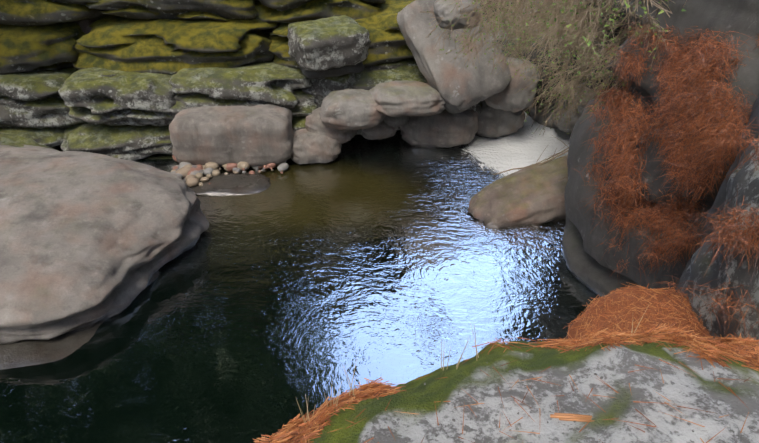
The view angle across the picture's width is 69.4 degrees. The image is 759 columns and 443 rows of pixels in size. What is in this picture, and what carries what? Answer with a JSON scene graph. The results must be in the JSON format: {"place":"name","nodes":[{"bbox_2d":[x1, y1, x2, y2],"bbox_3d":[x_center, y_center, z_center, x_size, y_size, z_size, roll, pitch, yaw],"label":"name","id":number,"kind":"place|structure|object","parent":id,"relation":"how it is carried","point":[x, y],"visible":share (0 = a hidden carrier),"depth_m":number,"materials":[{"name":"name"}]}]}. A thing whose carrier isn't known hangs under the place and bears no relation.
{"place":"outdoors","nodes":[
{"label":"outdoors","id":0,"kind":"place"},
{"bbox_2d":[55,29,400,159],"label":"rock wall","id":1,"kind":"structure","parent":0,"point":[355,138],"depth_m":11.41,"materials":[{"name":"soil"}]},
{"bbox_2d":[0,132,53,148],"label":"rock","id":2,"kind":"object","parent":1,"relation":"on","point":[12,140],"visible":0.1,"depth_m":9.96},
{"bbox_2d":[0,322,102,369],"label":"ledge rock","id":3,"kind":"object","parent":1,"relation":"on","point":[22,353],"visible":0.02,"depth_m":6.76,"materials":[{"name":"grey stone"}]},
{"bbox_2d":[76,18,96,33],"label":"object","id":4,"kind":"object","parent":1,"relation":"on","point":[84,26],"depth_m":11.33,"materials":[{"name":"wood"}]},
{"bbox_2d":[169,103,293,165],"bbox_3d":[-2.879,-1.722,10.867,2.371,1.078,1.191,1,33,1],"label":"rock block","id":5,"kind":"object","parent":1,"relation":"on","point":[259,135],"visible":0.92,"depth_m":10.41,"materials":[{"name":"grey stone"}]},
{"bbox_2d":[291,128,341,164],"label":"boulder","id":6,"kind":"object","parent":1,"relation":"on","point":[308,147],"visible":0.83,"depth_m":10.81,"materials":[{"name":"grey stone"}]},
{"bbox_2d":[399,109,478,148],"bbox_3d":[1.274,-2.156,11.861,1.808,1.054,1.498,1,33,1],"label":"boulder","id":7,"kind":"object","parent":1,"relation":"on","point":[445,129],"visible":0.67,"depth_m":11.32,"materials":[{"name":"grey stone"}]},
{"bbox_2d":[307,337,758,442],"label":"foreground rock","id":8,"kind":"object","parent":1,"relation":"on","point":[613,367],"visible":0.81,"depth_m":2.07,"materials":[{"name":"grey stone"}]},
{"bbox_2d":[253,320,758,442],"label":"needles","id":9,"kind":"object","parent":8,"relation":"on","point":[738,348],"visible":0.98,"depth_m":2.37,"materials":[{"name":"brown plant"}]},
{"bbox_2d":[297,303,649,422],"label":"dry grass stems","id":10,"kind":"object","parent":9,"relation":"on","point":[441,368],"visible":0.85,"depth_m":2.38,"materials":[{"name":"brown plant"}]},
{"bbox_2d":[320,359,757,442],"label":"loose needles","id":11,"kind":"object","parent":8,"relation":"on","point":[564,395],"visible":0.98,"depth_m":2.06,"materials":[{"name":"orange plant"}]},
{"bbox_2d":[396,362,736,442],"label":"rock grit","id":12,"kind":"object","parent":8,"relation":"on","point":[515,437],"visible":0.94,"depth_m":2.02,"materials":[{"name":"grey stone"}]},
{"bbox_2d":[550,413,594,421],"bbox_3d":[0.692,0.706,1.974,0.150,0.030,0.034,6,33,9],"label":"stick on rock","id":13,"kind":"object","parent":8,"relation":"on","point":[572,417],"visible":1,"depth_m":1.97,"materials":[{"name":"brown wood"}]},
{"bbox_2d":[568,287,709,340],"bbox_3d":[2.076,1.274,3.975,1.435,1.039,1.590,1,33,1],"label":"pine needle mound","id":14,"kind":"object","parent":8,"relation":"on","point":[632,299],"visible":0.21,"depth_m":4.05,"materials":[{"name":"brown plant"}]},
{"bbox_2d":[563,282,712,338],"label":"needles","id":15,"kind":"object","parent":14,"relation":"on","point":[660,291],"visible":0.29,"depth_m":4.05,"materials":[{"name":"brown plant"}]},
{"bbox_2d":[477,0,596,128],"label":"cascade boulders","id":16,"kind":"object","parent":1,"relation":"on","point":[539,119],"depth_m":12.49,"materials":[{"name":"grey stone"}]},
{"bbox_2d":[485,57,539,112],"bbox_3d":[2.637,-2.746,11.061,1.102,1.042,0.872,10,34,15],"label":"boulder","id":17,"kind":"object","parent":16,"relation":"on","point":[506,99],"visible":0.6,"depth_m":10.72,"materials":[{"name":"grey stone"}]},
{"bbox_2d":[522,35,577,89],"bbox_3d":[3.478,-3.283,11.311,1.101,1.072,0.988,-9,34,-13],"label":"shrub","id":18,"kind":"object","parent":16,"relation":"on","point":[532,58],"visible":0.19,"depth_m":10.93,"materials":[{"name":"green plant"}]},
{"bbox_2d":[553,107,583,131],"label":"boulder","id":19,"kind":"object","parent":16,"relation":"on","point":[573,120],"visible":0.38,"depth_m":11.59,"materials":[{"name":"grey stone"}]},
{"bbox_2d":[420,0,686,134],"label":"shrub","id":20,"kind":"object","parent":1,"relation":"on","point":[567,19],"depth_m":7.65,"materials":[{"name":"green plant"}]},
{"bbox_2d":[572,11,607,58],"bbox_3d":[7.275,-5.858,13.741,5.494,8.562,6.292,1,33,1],"label":"leafy plant","id":21,"kind":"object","parent":1,"relation":"on","point":[596,38],"depth_m":12.37,"materials":[{"name":"green plant"}]},
{"bbox_2d":[675,96,758,289],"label":"rock","id":22,"kind":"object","parent":1,"relation":"on","point":[719,202],"depth_m":4.91,"materials":[{"name":"grey stone"}]},
{"bbox_2d":[676,138,758,342],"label":"boulder","id":23,"kind":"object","parent":1,"relation":"on","point":[744,181],"depth_m":3.77,"materials":[{"name":"grey stone"}]},
{"bbox_2d":[0,112,598,442],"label":"water surface","id":24,"kind":"object","parent":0,"point":[249,318],"visible":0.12,"depth_m":7.51,"materials":[{"name":"liquid"}]},
{"bbox_2d":[0,144,208,344],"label":"rock","id":25,"kind":"object","parent":24,"relation":"on","point":[88,240],"visible":0.98,"depth_m":7.58,"materials":[{"name":"grey stone"}]},
{"bbox_2d":[171,165,264,181],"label":"pebbles","id":26,"kind":"object","parent":24,"relation":"on","point":[233,169],"visible":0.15,"depth_m":10.54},
{"bbox_2d":[172,155,282,183],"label":"pebbles","id":27,"kind":"object","parent":24,"relation":"on","point":[230,166],"visible":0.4,"depth_m":10.61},
{"bbox_2d":[171,162,249,185],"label":"pebbles","id":28,"kind":"object","parent":27,"relation":"on","point":[216,166],"visible":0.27,"depth_m":10.56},
{"bbox_2d":[175,164,282,186],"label":"pebbles","id":29,"kind":"object","parent":24,"relation":"on","point":[192,180],"visible":0.29,"depth_m":10.21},
{"bbox_2d":[189,172,270,195],"bbox_3d":[-2.802,-0.682,10.326,1.580,0.207,0.894,1,33,1],"label":"flat rock","id":30,"kind":"object","parent":24,"relation":"on","point":[246,183],"visible":0.65,"depth_m":10.15,"materials":[{"name":"grey stone"}]},
{"bbox_2d":[171,161,288,178],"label":"pebbles","id":31,"kind":"object","parent":24,"relation":"on","point":[284,166],"visible":0.4,"depth_m":10.54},
{"bbox_2d":[0,59,481,160],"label":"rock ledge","id":32,"kind":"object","parent":24,"relation":"on","point":[119,114],"depth_m":10.75,"materials":[{"name":"grey stone"}]},
{"bbox_2d":[0,0,414,74],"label":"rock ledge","id":33,"kind":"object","parent":32,"relation":"on","point":[171,37],"depth_m":10.91,"materials":[{"name":"green stone"}]},
{"bbox_2d":[305,107,356,143],"bbox_3d":[-0.980,-1.962,11.179,1.051,0.626,0.915,1,33,1],"label":"boulder","id":34,"kind":"object","parent":32,"relation":"on","point":[314,123],"visible":0.5,"depth_m":10.85,"materials":[{"name":"grey stone"}]},
{"bbox_2d":[320,89,384,129],"bbox_3d":[-0.520,-2.179,10.720,1.289,0.710,1.006,1,33,1],"label":"boulder","id":35,"kind":"object","parent":34,"relation":"on","point":[350,109],"visible":0.94,"depth_m":10.36,"materials":[{"name":"grey stone"}]},
{"bbox_2d":[306,73,355,97],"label":"rock column","id":36,"kind":"structure","parent":32,"relation":"on","point":[323,87],"depth_m":11.01,"materials":[{"name":"grey stone"}]},
{"bbox_2d":[300,61,363,78],"bbox_3d":[-1.010,-3.284,11.156,1.285,0.661,1.291,-10,34,-15],"label":"rock ledge","id":37,"kind":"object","parent":36,"relation":"on","point":[347,69],"visible":0.33,"depth_m":10.70,"materials":[{"name":"black stone"}]},
{"bbox_2d":[287,15,370,71],"bbox_3d":[-1.008,-3.447,10.602,1.430,0.781,1.270,-15,36,-22],"label":"boulder","id":38,"kind":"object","parent":37,"relation":"on","point":[321,44],"visible":1,"depth_m":10.20,"materials":[{"name":"grey stone"}]},
{"bbox_2d":[360,120,397,139],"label":"boulder","id":39,"kind":"object","parent":32,"relation":"on","point":[382,130],"visible":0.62,"depth_m":11.24,"materials":[{"name":"grey stone"}]},
{"bbox_2d":[384,115,409,126],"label":"boulder","id":40,"kind":"object","parent":32,"relation":"on","point":[396,121],"visible":0.35,"depth_m":11.10,"materials":[{"name":"grey stone"}]},
{"bbox_2d":[369,80,445,116],"bbox_3d":[0.551,-2.367,10.646,1.516,0.579,1.110,1,33,1],"label":"boulder","id":41,"kind":"object","parent":32,"relation":"on","point":[403,98],"visible":0.9,"depth_m":10.28,"materials":[{"name":"grey stone"}]},
{"bbox_2d":[397,0,510,113],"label":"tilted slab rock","id":42,"kind":"object","parent":32,"relation":"on","point":[461,88],"visible":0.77,"depth_m":10.26,"materials":[{"name":"grey stone"}]},
{"bbox_2d":[433,0,480,29],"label":"boulder","id":43,"kind":"object","parent":42,"relation":"on","point":[443,8],"visible":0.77,"depth_m":8.00,"materials":[{"name":"grey stone"}]},
{"bbox_2d":[475,100,524,137],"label":"boulder","id":44,"kind":"object","parent":24,"relation":"on","point":[494,123],"visible":0.58,"depth_m":11.68,"materials":[{"name":"grey stone"}]},
{"bbox_2d":[468,155,567,227],"bbox_3d":[2.849,-0.402,9.619,2.694,1.320,1.159,-10,34,-15],"label":"rock in water","id":45,"kind":"object","parent":24,"relation":"on","point":[532,194],"visible":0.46,"depth_m":9.15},
{"bbox_2d":[493,135,568,180],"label":"fallen branches","id":46,"kind":"object","parent":24,"relation":"on","point":[546,160],"visible":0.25,"depth_m":9.68,"materials":[{"name":"brown wood"}]},
{"bbox_2d":[586,24,623,97],"bbox_3d":[6.102,-1.639,9.870,3.596,6.330,3.970,-15,36,-22],"label":"shrub","id":47,"kind":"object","parent":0,"point":[616,34],"depth_m":9.83,"materials":[{"name":"brown plant"}]},
{"bbox_2d":[585,0,758,54],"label":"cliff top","id":48,"kind":"structure","parent":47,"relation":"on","point":[735,16],"depth_m":5.89,"materials":[{"name":"grey stone"}]},
{"bbox_2d":[562,27,758,296],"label":"boulder","id":49,"kind":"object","parent":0,"point":[591,265],"depth_m":6.87,"materials":[{"name":"grey stone"}]},
{"bbox_2d":[576,18,758,338],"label":"pine needles","id":50,"kind":"object","parent":49,"relation":"on","point":[696,134],"visible":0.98,"depth_m":5.70,"materials":[{"name":"brown plant"}]}
]}

